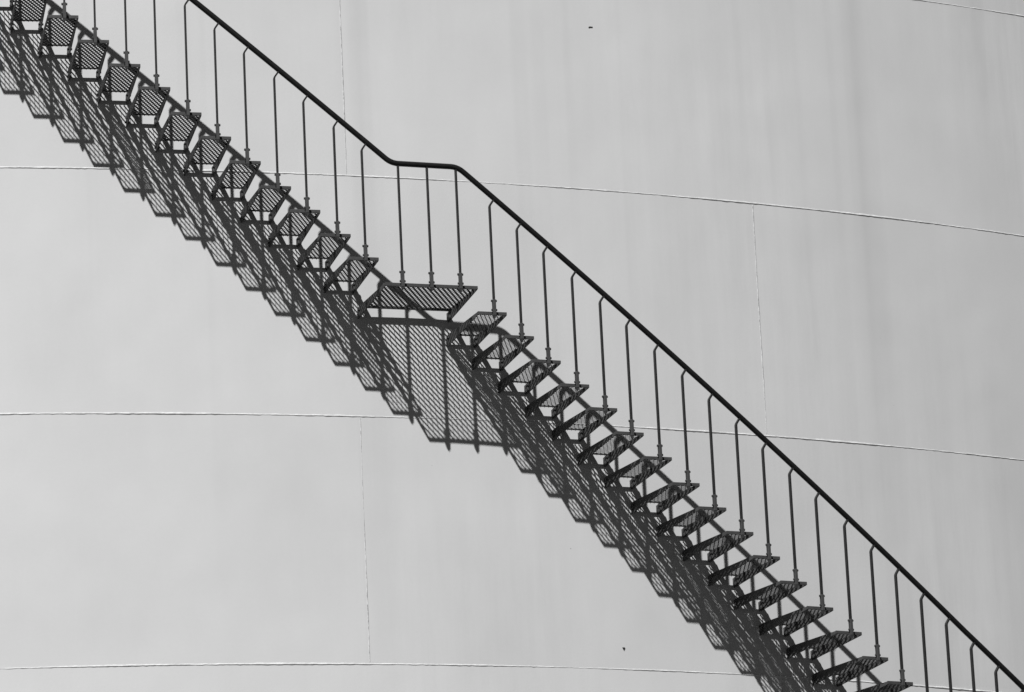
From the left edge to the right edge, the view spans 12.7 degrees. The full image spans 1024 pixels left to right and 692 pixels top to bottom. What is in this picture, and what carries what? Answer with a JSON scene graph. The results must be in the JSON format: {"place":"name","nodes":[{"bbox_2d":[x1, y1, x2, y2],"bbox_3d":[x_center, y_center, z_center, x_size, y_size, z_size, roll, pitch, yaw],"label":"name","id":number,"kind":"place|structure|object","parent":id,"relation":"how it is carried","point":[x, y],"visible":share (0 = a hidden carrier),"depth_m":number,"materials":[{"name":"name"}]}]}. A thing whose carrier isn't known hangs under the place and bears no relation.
{"place":"outdoors","nodes":[
{"label":"outdoors","id":0,"kind":"place"},
{"bbox_2d":[0,0,1023,691],"bbox_3d":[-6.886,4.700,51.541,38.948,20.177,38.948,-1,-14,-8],"label":"storage tank","id":1,"kind":"object","parent":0,"point":[236,454],"visible":0.94,"depth_m":34.06,"materials":[{"name":"white metal"}]},
{"bbox_2d":[9,0,1023,691],"bbox_3d":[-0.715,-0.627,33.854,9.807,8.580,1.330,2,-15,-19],"label":"staircase","id":2,"kind":"structure","parent":1,"relation":"attached to","point":[819,646],"depth_m":33.57,"materials":[{"name":"metal"}]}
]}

